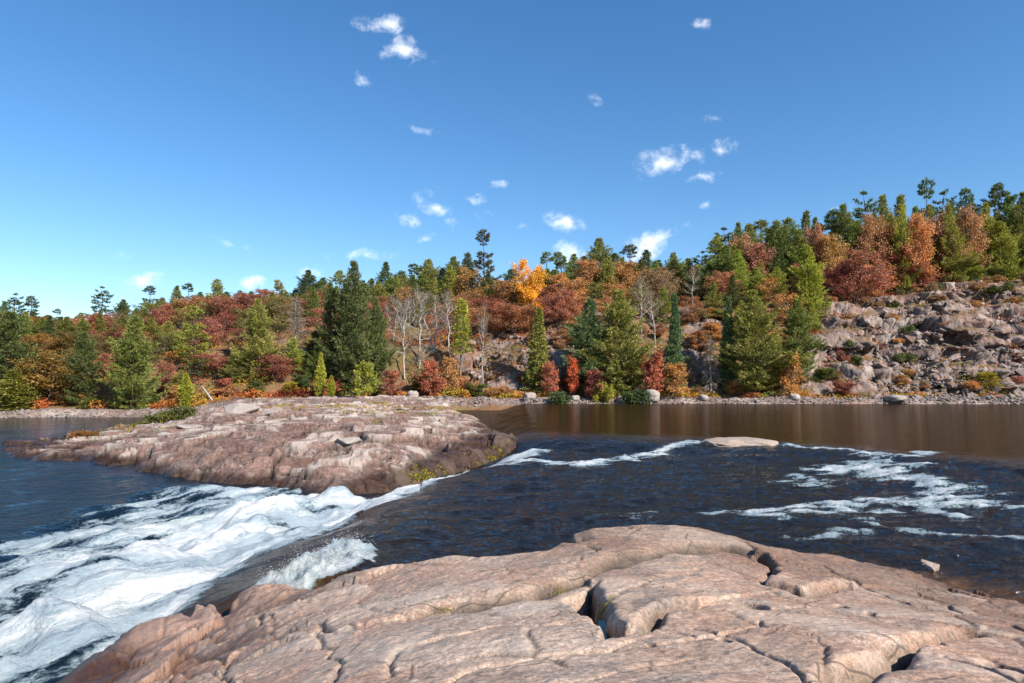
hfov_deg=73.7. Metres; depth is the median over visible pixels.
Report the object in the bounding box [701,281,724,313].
pine tree
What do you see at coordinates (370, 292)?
pine tree
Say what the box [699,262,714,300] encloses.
pine tree
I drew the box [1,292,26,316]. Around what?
pine tree
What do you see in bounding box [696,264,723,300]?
pine tree
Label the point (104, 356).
maple tree
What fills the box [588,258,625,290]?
pine tree
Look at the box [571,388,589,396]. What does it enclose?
bush
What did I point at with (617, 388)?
maple sapling
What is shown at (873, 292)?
bush
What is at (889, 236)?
maple tree
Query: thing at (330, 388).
cedar tree
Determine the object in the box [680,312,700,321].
bush
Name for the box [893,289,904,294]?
bush
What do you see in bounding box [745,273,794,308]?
maple tree
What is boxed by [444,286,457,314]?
pine tree
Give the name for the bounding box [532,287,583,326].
maple tree
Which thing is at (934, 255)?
pine tree
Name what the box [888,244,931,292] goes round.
maple tree
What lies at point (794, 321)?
pine tree
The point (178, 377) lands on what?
pine tree
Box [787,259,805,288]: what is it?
maple tree
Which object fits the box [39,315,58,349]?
pine tree
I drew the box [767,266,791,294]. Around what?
pine tree
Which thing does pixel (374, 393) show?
bush
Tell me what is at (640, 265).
pine tree
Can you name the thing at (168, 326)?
pine tree
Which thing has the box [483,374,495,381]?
bush
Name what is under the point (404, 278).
pine tree
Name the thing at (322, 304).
oak tree
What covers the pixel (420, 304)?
birch tree
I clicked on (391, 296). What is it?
birch tree
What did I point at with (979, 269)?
pine tree
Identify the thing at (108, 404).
bush
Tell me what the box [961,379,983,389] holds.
bush
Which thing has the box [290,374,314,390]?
maple sapling
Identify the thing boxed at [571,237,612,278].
pine tree
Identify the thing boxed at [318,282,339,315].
pine tree
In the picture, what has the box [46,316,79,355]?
pine tree
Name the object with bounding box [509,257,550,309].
maple tree
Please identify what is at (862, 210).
pine tree
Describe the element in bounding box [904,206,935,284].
pine tree
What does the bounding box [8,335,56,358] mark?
maple tree
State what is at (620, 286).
oak tree
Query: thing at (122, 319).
pine tree
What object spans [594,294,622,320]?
maple tree
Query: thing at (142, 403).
bush
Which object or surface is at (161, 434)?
boulder
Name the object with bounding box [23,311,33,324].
pine tree
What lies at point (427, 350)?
birch tree
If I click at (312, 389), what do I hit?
maple sapling
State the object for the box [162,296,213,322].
maple tree
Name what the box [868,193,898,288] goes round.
pine tree
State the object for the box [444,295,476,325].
oak tree
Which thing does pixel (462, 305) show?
larch tree
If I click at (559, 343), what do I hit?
bush
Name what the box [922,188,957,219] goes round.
pine tree
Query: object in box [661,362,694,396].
maple sapling
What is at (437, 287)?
pine tree
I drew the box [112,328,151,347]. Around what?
maple tree
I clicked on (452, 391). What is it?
bush
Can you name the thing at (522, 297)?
oak tree
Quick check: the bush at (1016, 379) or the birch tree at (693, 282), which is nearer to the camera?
the bush at (1016, 379)
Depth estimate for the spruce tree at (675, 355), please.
115.15 m
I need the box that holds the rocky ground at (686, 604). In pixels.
[57,524,1023,682]
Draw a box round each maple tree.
[0,349,97,401]
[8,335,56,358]
[25,333,74,358]
[29,315,55,332]
[46,328,92,357]
[52,318,95,331]
[73,329,115,358]
[83,312,113,331]
[91,351,126,372]
[92,335,119,357]
[105,322,130,352]
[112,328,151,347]
[130,300,173,325]
[130,334,173,360]
[139,302,176,331]
[150,359,178,396]
[159,306,192,327]
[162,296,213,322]
[170,294,220,323]
[172,326,212,351]
[187,316,228,347]
[190,352,229,376]
[199,296,246,330]
[230,291,269,314]
[236,305,279,326]
[250,287,280,312]
[251,353,299,382]
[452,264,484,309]
[470,294,499,319]
[476,299,517,332]
[487,303,533,334]
[495,280,516,302]
[498,275,532,310]
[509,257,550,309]
[516,303,542,330]
[523,282,571,308]
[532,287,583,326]
[539,295,570,323]
[544,272,594,307]
[560,296,598,321]
[569,258,602,297]
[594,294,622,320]
[598,259,649,299]
[631,266,683,302]
[700,270,745,296]
[726,230,759,285]
[740,241,777,288]
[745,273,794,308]
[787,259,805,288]
[788,276,818,304]
[796,221,835,285]
[816,233,853,296]
[821,260,861,300]
[823,246,895,304]
[853,223,909,290]
[856,260,902,293]
[857,208,890,282]
[867,220,905,292]
[882,262,907,292]
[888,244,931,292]
[894,210,940,289]
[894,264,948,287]
[922,207,959,265]
[950,202,993,278]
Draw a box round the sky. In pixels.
[0,0,1023,319]
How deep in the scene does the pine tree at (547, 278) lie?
143.76 m
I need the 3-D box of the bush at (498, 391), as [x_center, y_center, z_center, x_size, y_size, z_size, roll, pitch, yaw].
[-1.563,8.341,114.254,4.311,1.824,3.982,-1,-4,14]
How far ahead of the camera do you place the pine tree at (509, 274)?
169.00 m
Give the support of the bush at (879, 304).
on the hillside
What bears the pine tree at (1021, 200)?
on the hillside
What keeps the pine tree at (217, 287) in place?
on the hillside
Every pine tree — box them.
[0,301,9,318]
[0,310,57,406]
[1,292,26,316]
[18,295,43,340]
[19,313,34,344]
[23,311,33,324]
[26,318,49,336]
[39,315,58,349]
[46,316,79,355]
[52,308,60,320]
[55,316,62,334]
[57,331,106,403]
[75,312,85,318]
[75,318,98,333]
[83,286,115,320]
[90,311,108,332]
[98,314,167,409]
[112,299,129,322]
[114,314,130,333]
[135,285,158,313]
[137,318,162,340]
[157,321,178,355]
[163,369,198,395]
[165,285,181,305]
[172,305,211,374]
[180,282,196,299]
[190,292,204,322]
[205,278,224,317]
[218,353,249,382]
[229,297,286,381]
[262,292,282,320]
[273,279,286,303]
[278,290,285,320]
[279,337,309,371]
[283,291,292,314]
[289,289,297,296]
[290,270,319,306]
[290,292,298,320]
[295,347,329,382]
[296,286,322,322]
[300,330,321,357]
[303,286,324,326]
[312,286,343,375]
[314,277,327,292]
[317,260,388,395]
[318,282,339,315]
[325,341,341,372]
[326,270,345,291]
[335,285,343,314]
[343,280,382,320]
[361,297,397,387]
[362,309,386,339]
[365,281,395,320]
[368,278,374,298]
[373,261,393,286]
[379,276,405,315]
[384,274,403,320]
[392,270,409,283]
[399,275,415,318]
[402,274,425,319]
[407,263,422,286]
[408,259,439,292]
[411,298,426,327]
[413,273,427,296]
[422,272,441,317]
[422,278,444,316]
[425,281,440,316]
[436,268,445,288]
[437,255,468,301]
[437,265,460,316]
[441,268,476,313]
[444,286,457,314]
[461,252,478,283]
[466,229,501,297]
[467,280,494,314]
[472,272,499,298]
[502,269,520,301]
[522,271,550,309]
[539,251,558,281]
[542,268,560,310]
[553,251,573,282]
[553,272,577,310]
[558,297,623,393]
[563,253,578,282]
[570,256,599,310]
[570,267,583,290]
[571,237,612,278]
[577,288,657,397]
[580,261,602,310]
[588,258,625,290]
[594,256,618,311]
[609,253,620,266]
[615,256,632,309]
[619,244,648,280]
[628,279,652,311]
[629,259,652,307]
[632,249,660,302]
[649,260,660,308]
[649,286,671,322]
[657,260,695,305]
[664,252,688,277]
[665,268,696,305]
[681,267,706,302]
[683,258,699,299]
[691,250,711,274]
[695,234,723,273]
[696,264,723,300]
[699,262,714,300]
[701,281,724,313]
[705,289,814,396]
[708,244,748,296]
[712,227,738,258]
[715,249,723,271]
[721,239,756,292]
[721,244,752,292]
[722,274,743,310]
[728,221,743,244]
[730,250,751,294]
[733,305,749,334]
[741,223,761,244]
[741,267,769,301]
[752,219,768,242]
[752,259,767,286]
[756,220,790,260]
[756,229,790,292]
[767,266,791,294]
[769,229,787,278]
[770,225,799,292]
[773,298,827,378]
[780,217,799,242]
[780,229,816,292]
[781,244,832,318]
[796,209,813,249]
[805,301,822,331]
[809,217,825,289]
[812,208,853,292]
[817,202,874,290]
[843,224,873,291]
[852,190,882,225]
[853,221,876,293]
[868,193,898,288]
[870,212,892,291]
[884,213,902,292]
[887,204,923,292]
[893,193,909,290]
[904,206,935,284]
[906,212,940,288]
[916,177,936,223]
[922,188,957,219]
[925,203,940,283]
[927,227,990,283]
[938,204,968,281]
[942,203,961,225]
[954,211,974,280]
[956,187,976,278]
[957,252,991,280]
[973,207,981,219]
[974,201,1005,279]
[977,181,1019,226]
[982,211,1023,256]
[983,221,1023,279]
[983,248,1004,277]
[990,214,1022,272]
[1001,194,1017,227]
[1001,208,1023,268]
[1002,256,1023,277]
[1008,204,1023,279]
[1013,191,1023,220]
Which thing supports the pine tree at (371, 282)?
on the hillside
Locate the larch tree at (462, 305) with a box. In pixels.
[448,297,473,385]
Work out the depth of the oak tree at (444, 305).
141.45 m
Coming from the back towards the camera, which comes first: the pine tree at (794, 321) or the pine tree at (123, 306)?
the pine tree at (123, 306)
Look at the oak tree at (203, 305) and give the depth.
132.89 m
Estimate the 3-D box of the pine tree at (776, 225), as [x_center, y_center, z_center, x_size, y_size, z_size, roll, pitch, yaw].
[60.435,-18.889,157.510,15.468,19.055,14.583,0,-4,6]
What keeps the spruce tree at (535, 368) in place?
on the hillside
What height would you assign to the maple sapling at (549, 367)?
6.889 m
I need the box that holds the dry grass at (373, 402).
[91,401,477,439]
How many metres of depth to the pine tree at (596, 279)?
147.75 m
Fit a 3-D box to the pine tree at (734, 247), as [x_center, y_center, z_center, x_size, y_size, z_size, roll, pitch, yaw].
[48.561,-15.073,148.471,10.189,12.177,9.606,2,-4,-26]
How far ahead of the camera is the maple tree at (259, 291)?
147.44 m
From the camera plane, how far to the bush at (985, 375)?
112.50 m
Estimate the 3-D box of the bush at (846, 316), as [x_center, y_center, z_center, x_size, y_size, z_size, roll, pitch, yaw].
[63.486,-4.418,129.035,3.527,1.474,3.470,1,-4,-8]
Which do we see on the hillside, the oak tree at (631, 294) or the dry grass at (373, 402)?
the oak tree at (631, 294)
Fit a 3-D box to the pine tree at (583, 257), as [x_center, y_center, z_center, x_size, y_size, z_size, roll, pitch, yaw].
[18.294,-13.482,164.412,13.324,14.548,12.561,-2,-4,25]
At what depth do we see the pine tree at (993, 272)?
149.55 m
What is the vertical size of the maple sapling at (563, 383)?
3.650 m
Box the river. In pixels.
[0,403,1023,682]
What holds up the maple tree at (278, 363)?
on the hillside
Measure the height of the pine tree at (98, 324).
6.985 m
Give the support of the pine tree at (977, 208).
on the hillside
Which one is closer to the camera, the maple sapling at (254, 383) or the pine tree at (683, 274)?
the maple sapling at (254, 383)
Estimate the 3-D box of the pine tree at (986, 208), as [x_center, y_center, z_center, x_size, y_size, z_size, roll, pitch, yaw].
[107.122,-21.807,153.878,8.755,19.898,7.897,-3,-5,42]
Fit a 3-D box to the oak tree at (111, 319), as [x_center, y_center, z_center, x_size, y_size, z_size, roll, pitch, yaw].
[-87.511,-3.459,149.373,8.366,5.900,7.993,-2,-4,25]
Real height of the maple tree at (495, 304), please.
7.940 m
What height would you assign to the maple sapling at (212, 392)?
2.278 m
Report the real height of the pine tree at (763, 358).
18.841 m
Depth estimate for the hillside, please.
121.56 m
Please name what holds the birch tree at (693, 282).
on the hillside
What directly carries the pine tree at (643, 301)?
on the hillside
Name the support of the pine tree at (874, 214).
on the hillside
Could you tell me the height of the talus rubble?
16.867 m
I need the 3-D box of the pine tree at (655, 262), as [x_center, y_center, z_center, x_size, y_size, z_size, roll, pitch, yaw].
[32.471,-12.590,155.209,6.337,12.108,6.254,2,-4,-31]
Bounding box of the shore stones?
[0,394,1023,417]
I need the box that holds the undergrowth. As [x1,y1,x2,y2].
[1,278,1023,409]
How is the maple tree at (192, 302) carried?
on the hillside
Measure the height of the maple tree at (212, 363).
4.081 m
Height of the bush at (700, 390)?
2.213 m
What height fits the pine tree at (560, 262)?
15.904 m
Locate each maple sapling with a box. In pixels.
[38,389,48,402]
[43,392,67,405]
[147,393,164,407]
[166,384,179,402]
[202,388,218,399]
[214,378,234,393]
[241,380,266,396]
[277,382,301,392]
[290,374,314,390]
[305,386,326,395]
[325,378,342,394]
[334,386,345,395]
[346,360,382,395]
[378,369,405,395]
[409,375,431,390]
[415,359,442,395]
[417,381,439,394]
[431,377,446,395]
[436,355,460,393]
[446,330,466,341]
[458,384,474,394]
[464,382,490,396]
[472,333,491,351]
[541,359,559,392]
[550,329,572,343]
[560,320,577,329]
[560,374,577,391]
[564,355,580,393]
[582,367,604,398]
[609,384,627,395]
[635,351,669,391]
[640,365,661,378]
[653,322,668,336]
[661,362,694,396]
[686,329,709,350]
[694,308,716,318]
[697,322,721,332]
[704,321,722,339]
[704,371,729,385]
[709,309,733,319]
[723,380,743,394]
[733,374,745,393]
[774,351,806,394]
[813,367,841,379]
[832,381,858,396]
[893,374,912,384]
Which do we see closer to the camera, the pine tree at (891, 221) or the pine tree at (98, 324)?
the pine tree at (98, 324)
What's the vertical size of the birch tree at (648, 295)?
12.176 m
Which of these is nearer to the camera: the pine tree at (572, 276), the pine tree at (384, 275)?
the pine tree at (572, 276)
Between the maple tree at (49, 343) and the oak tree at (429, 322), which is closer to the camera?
the maple tree at (49, 343)
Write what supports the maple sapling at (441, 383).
on the hillside
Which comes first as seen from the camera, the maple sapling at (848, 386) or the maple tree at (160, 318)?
the maple sapling at (848, 386)
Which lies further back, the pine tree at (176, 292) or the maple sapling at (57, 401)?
the pine tree at (176, 292)
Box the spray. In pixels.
[68,466,488,587]
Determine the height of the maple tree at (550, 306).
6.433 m
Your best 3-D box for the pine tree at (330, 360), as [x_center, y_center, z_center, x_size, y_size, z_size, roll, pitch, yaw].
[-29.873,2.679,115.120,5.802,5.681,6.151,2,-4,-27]
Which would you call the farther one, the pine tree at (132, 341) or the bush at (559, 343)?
the bush at (559, 343)
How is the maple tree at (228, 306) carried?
on the hillside
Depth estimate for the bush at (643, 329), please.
129.89 m
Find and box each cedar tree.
[0,369,41,411]
[176,372,194,407]
[314,352,326,396]
[326,375,335,396]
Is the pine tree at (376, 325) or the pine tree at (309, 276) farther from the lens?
the pine tree at (309, 276)
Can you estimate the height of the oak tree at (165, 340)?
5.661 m
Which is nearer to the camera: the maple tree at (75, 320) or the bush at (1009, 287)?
the bush at (1009, 287)
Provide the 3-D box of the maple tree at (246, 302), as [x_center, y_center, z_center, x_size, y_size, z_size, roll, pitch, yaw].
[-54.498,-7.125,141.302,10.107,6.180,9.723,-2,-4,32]
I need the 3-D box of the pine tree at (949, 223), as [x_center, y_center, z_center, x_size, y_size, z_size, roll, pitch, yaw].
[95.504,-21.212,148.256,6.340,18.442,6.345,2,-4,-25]
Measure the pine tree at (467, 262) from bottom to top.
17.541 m
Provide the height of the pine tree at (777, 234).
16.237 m
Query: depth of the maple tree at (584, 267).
146.63 m
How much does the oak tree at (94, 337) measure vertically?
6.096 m
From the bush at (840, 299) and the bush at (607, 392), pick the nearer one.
the bush at (607, 392)
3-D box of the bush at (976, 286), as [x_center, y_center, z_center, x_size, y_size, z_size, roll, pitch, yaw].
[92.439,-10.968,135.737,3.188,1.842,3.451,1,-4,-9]
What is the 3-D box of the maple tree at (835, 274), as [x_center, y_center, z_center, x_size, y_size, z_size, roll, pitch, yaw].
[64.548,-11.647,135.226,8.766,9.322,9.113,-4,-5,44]
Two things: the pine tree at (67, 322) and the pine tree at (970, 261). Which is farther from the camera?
the pine tree at (970, 261)
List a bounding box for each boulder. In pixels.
[157,432,167,436]
[175,424,202,428]
[223,402,260,413]
[260,410,277,415]
[336,437,361,444]
[407,391,418,396]
[419,410,445,413]
[524,392,535,398]
[570,395,579,400]
[617,395,625,402]
[645,389,659,402]
[698,394,707,400]
[700,437,778,446]
[789,394,799,400]
[883,395,906,401]
[921,559,939,571]
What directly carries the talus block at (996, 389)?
on the rock face
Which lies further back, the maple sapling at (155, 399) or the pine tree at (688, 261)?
the pine tree at (688, 261)
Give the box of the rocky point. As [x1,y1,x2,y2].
[0,395,517,494]
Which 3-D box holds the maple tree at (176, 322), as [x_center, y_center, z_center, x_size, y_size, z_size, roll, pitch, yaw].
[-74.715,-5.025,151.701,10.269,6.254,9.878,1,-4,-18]
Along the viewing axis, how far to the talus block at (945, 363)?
117.55 m
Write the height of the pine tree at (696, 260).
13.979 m
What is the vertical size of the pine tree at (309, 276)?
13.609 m
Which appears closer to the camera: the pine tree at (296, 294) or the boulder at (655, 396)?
the boulder at (655, 396)
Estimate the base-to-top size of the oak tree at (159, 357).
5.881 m
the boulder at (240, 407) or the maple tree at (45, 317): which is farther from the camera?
the maple tree at (45, 317)
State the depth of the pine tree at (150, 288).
163.99 m
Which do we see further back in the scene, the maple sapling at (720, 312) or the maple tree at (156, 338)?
the maple sapling at (720, 312)
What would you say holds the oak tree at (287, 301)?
on the hillside
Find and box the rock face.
[470,281,1023,397]
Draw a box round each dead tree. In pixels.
[277,297,311,357]
[698,338,723,394]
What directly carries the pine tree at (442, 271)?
on the hillside
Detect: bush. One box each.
[65,396,81,404]
[66,429,99,438]
[74,399,98,408]
[103,398,117,407]
[130,418,163,426]
[137,400,152,407]
[138,409,183,423]
[157,397,178,406]
[159,406,203,420]
[219,384,242,395]
[362,387,381,394]
[387,390,402,395]
[439,387,461,396]
[452,375,470,386]
[481,387,499,395]
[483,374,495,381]
[492,386,511,395]
[498,386,512,396]
[505,390,522,396]
[517,374,527,381]
[547,391,572,403]
[554,338,565,347]
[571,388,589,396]
[591,379,615,402]
[620,386,653,403]
[635,324,648,333]
[656,347,671,354]
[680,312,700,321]
[684,375,696,382]
[690,343,709,350]
[690,384,710,396]
[694,379,718,387]
[695,309,712,319]
[739,392,761,397]
[799,373,812,382]
[811,375,822,381]
[827,295,837,301]
[827,375,843,381]
[835,350,845,360]
[838,296,848,301]
[840,338,857,349]
[841,315,854,319]
[842,355,850,362]
[849,354,864,364]
[856,297,873,305]
[866,289,881,296]
[871,300,885,306]
[885,313,896,317]
[889,300,902,306]
[892,353,906,362]
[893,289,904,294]
[893,338,905,343]
[899,367,916,375]
[900,323,917,333]
[901,352,916,361]
[912,287,924,292]
[918,381,930,388]
[924,281,940,290]
[928,294,947,300]
[934,282,944,290]
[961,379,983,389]
[968,282,987,290]
[970,371,1004,390]
[971,300,983,306]
[983,284,1006,293]
[988,274,1006,281]
[1001,284,1014,290]
[1003,281,1016,286]
[1004,297,1022,302]
[1010,376,1023,383]
[1016,271,1023,280]
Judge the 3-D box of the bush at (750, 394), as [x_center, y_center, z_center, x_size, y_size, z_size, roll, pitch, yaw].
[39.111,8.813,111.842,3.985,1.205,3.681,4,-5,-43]
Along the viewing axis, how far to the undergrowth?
113.49 m
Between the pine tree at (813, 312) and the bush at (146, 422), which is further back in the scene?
the pine tree at (813, 312)
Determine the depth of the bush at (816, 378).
113.98 m
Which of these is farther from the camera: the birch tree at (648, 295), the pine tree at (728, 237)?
the pine tree at (728, 237)
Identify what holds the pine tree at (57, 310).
on the hillside
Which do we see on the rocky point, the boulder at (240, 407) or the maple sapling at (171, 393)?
the boulder at (240, 407)
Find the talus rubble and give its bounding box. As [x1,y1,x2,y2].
[809,312,1023,402]
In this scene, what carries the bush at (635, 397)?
on the hillside
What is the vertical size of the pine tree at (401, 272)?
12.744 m
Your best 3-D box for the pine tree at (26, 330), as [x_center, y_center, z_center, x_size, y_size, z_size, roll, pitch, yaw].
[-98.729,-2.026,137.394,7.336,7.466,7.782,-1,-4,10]
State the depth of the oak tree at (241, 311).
131.85 m
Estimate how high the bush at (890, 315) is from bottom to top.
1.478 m
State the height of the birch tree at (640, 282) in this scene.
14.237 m
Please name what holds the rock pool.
in the rocky ground at (686, 604)
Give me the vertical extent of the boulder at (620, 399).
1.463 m
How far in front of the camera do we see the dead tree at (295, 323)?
117.17 m
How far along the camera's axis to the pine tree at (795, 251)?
148.19 m
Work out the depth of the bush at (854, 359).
115.65 m
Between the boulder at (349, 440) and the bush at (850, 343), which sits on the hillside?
the bush at (850, 343)
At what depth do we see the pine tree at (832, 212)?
155.16 m
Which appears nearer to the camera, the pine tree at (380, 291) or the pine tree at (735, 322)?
the pine tree at (735, 322)
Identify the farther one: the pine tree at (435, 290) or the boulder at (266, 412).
the pine tree at (435, 290)
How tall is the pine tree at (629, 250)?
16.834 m
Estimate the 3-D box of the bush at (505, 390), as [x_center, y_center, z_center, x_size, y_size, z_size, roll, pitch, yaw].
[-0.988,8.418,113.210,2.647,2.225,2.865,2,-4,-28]
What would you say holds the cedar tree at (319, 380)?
on the hillside
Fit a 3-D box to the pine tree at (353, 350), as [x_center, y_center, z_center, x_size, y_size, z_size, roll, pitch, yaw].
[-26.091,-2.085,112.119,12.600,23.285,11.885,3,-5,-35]
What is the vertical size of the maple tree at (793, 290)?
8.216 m
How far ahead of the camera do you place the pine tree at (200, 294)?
165.89 m
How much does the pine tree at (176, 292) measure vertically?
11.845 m
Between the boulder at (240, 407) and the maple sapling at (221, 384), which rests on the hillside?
the maple sapling at (221, 384)
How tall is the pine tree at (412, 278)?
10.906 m
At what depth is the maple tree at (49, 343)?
116.53 m
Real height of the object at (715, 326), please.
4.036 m
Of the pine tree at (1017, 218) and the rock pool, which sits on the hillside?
the pine tree at (1017, 218)
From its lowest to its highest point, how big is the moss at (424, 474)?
3.307 m
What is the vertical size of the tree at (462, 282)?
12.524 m
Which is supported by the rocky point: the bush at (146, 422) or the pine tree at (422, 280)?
the bush at (146, 422)
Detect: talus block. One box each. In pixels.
[872,393,879,398]
[941,360,949,366]
[943,377,951,381]
[986,359,996,364]
[988,386,1001,392]
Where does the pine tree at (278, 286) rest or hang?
on the hillside
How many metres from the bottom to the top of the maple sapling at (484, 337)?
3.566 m
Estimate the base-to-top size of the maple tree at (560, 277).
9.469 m
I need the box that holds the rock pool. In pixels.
[598,620,610,639]
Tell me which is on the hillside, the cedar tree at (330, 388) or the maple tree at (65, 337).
the maple tree at (65, 337)
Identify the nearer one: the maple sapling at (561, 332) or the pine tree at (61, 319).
the maple sapling at (561, 332)
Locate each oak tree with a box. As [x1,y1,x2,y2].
[58,347,96,374]
[78,330,102,356]
[90,312,128,330]
[109,309,150,327]
[140,339,170,369]
[149,330,175,357]
[160,296,187,328]
[165,306,195,329]
[177,355,222,380]
[185,297,218,325]
[191,299,224,319]
[211,313,236,342]
[213,294,247,316]
[220,328,256,352]
[222,307,264,334]
[230,317,250,346]
[260,292,291,327]
[261,313,296,348]
[271,304,313,329]
[273,295,308,321]
[301,291,325,317]
[302,307,337,332]
[361,298,381,332]
[369,301,396,319]
[373,292,396,319]
[391,282,425,318]
[416,311,448,338]
[427,303,451,323]
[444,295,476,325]
[451,288,487,316]
[462,303,502,331]
[483,279,519,302]
[497,344,523,368]
[514,281,537,307]
[568,287,594,309]
[582,282,611,308]
[599,282,639,307]
[622,285,653,320]
[653,270,680,302]
[680,294,707,318]
[682,355,701,370]
[769,293,810,325]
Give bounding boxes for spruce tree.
[519,306,553,396]
[659,293,686,395]
[716,296,739,392]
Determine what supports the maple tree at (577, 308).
on the hillside
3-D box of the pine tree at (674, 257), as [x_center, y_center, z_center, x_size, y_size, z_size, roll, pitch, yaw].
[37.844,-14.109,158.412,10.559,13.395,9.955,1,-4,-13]
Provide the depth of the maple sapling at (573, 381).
111.10 m
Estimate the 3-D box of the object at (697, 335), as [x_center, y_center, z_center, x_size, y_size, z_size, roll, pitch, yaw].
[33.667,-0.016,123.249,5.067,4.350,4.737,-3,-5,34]
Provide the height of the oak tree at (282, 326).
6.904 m
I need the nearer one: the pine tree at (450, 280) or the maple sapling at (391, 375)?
the maple sapling at (391, 375)
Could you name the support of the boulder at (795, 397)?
on the hillside
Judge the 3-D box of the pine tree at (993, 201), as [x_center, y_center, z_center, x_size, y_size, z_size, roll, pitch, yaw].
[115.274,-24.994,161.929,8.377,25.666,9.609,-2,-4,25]
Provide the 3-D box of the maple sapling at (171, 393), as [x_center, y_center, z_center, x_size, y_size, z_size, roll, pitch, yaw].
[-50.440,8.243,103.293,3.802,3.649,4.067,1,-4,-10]
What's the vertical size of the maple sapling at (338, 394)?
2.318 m
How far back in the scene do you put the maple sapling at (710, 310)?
132.14 m
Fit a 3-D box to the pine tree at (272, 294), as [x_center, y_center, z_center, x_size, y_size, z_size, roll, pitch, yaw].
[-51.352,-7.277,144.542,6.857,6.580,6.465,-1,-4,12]
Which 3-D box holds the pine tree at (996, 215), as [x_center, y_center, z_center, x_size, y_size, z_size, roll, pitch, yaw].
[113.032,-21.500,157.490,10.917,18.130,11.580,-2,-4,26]
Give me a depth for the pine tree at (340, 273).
172.19 m
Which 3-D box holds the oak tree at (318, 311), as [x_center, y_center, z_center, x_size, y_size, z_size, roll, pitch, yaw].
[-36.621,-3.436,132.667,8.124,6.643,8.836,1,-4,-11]
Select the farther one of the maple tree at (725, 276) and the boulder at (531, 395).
the maple tree at (725, 276)
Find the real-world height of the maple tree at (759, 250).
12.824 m
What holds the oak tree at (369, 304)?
on the hillside
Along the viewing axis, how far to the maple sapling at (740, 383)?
113.20 m
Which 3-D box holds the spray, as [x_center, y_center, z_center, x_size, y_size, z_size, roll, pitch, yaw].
[-5.949,4.734,19.700,8.098,1.914,20.868,0,-4,6]
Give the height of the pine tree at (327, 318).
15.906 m
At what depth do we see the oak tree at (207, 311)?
143.76 m
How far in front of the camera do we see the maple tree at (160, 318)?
136.31 m
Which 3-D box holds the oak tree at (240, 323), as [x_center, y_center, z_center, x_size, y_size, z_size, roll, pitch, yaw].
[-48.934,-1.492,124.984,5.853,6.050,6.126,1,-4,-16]
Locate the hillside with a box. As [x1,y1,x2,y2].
[0,279,1023,417]
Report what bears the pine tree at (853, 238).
on the hillside
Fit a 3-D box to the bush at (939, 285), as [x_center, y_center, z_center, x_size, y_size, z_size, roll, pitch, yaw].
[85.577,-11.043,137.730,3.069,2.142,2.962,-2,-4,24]
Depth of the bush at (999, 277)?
144.77 m
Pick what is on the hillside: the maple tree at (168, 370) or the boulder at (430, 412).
the maple tree at (168, 370)
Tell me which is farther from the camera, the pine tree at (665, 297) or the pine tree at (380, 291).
the pine tree at (380, 291)
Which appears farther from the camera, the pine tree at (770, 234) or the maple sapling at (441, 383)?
the pine tree at (770, 234)
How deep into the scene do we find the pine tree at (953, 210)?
162.66 m
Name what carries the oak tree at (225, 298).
on the hillside
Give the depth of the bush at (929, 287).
136.60 m
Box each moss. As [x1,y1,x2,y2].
[319,582,613,663]
[385,434,512,491]
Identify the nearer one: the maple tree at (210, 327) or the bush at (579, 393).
the bush at (579, 393)
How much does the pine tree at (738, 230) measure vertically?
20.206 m
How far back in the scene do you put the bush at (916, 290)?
139.94 m
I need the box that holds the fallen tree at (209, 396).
[202,386,213,401]
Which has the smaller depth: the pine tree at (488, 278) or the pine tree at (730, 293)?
the pine tree at (730, 293)
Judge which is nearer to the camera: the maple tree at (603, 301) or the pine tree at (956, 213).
the maple tree at (603, 301)
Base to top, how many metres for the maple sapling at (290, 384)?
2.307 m
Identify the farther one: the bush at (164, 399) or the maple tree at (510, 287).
the maple tree at (510, 287)
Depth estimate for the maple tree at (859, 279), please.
134.01 m
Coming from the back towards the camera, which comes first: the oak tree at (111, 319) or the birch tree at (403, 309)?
the oak tree at (111, 319)
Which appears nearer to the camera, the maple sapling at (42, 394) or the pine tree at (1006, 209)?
the maple sapling at (42, 394)
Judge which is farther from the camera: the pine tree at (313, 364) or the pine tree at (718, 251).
the pine tree at (718, 251)
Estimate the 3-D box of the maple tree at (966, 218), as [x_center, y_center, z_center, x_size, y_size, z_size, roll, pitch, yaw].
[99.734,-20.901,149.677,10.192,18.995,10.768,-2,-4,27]
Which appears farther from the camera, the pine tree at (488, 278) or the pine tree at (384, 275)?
the pine tree at (384, 275)
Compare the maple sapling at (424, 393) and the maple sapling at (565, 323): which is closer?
the maple sapling at (424, 393)
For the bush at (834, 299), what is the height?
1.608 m
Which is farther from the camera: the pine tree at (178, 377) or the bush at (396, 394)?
the bush at (396, 394)
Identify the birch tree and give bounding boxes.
[384,303,400,339]
[386,293,416,328]
[387,295,429,378]
[389,288,440,362]
[405,343,432,368]
[412,285,447,350]
[432,290,463,350]
[473,299,493,392]
[629,273,661,342]
[629,317,645,337]
[639,287,669,350]
[682,266,702,307]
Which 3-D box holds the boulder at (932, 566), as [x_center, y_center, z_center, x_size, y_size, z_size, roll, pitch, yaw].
[7.682,4.124,12.540,0.297,0.147,0.474,11,-5,23]
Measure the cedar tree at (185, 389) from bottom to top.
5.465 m
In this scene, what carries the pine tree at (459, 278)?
on the hillside
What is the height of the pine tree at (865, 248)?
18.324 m
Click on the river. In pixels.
(90, 553)
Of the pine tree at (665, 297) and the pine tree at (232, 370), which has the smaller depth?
the pine tree at (232, 370)
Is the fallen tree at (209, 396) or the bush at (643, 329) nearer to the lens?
the fallen tree at (209, 396)
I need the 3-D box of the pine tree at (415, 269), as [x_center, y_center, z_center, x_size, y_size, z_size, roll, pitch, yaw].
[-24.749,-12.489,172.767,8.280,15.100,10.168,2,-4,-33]
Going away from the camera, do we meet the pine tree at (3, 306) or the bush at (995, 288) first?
the bush at (995, 288)

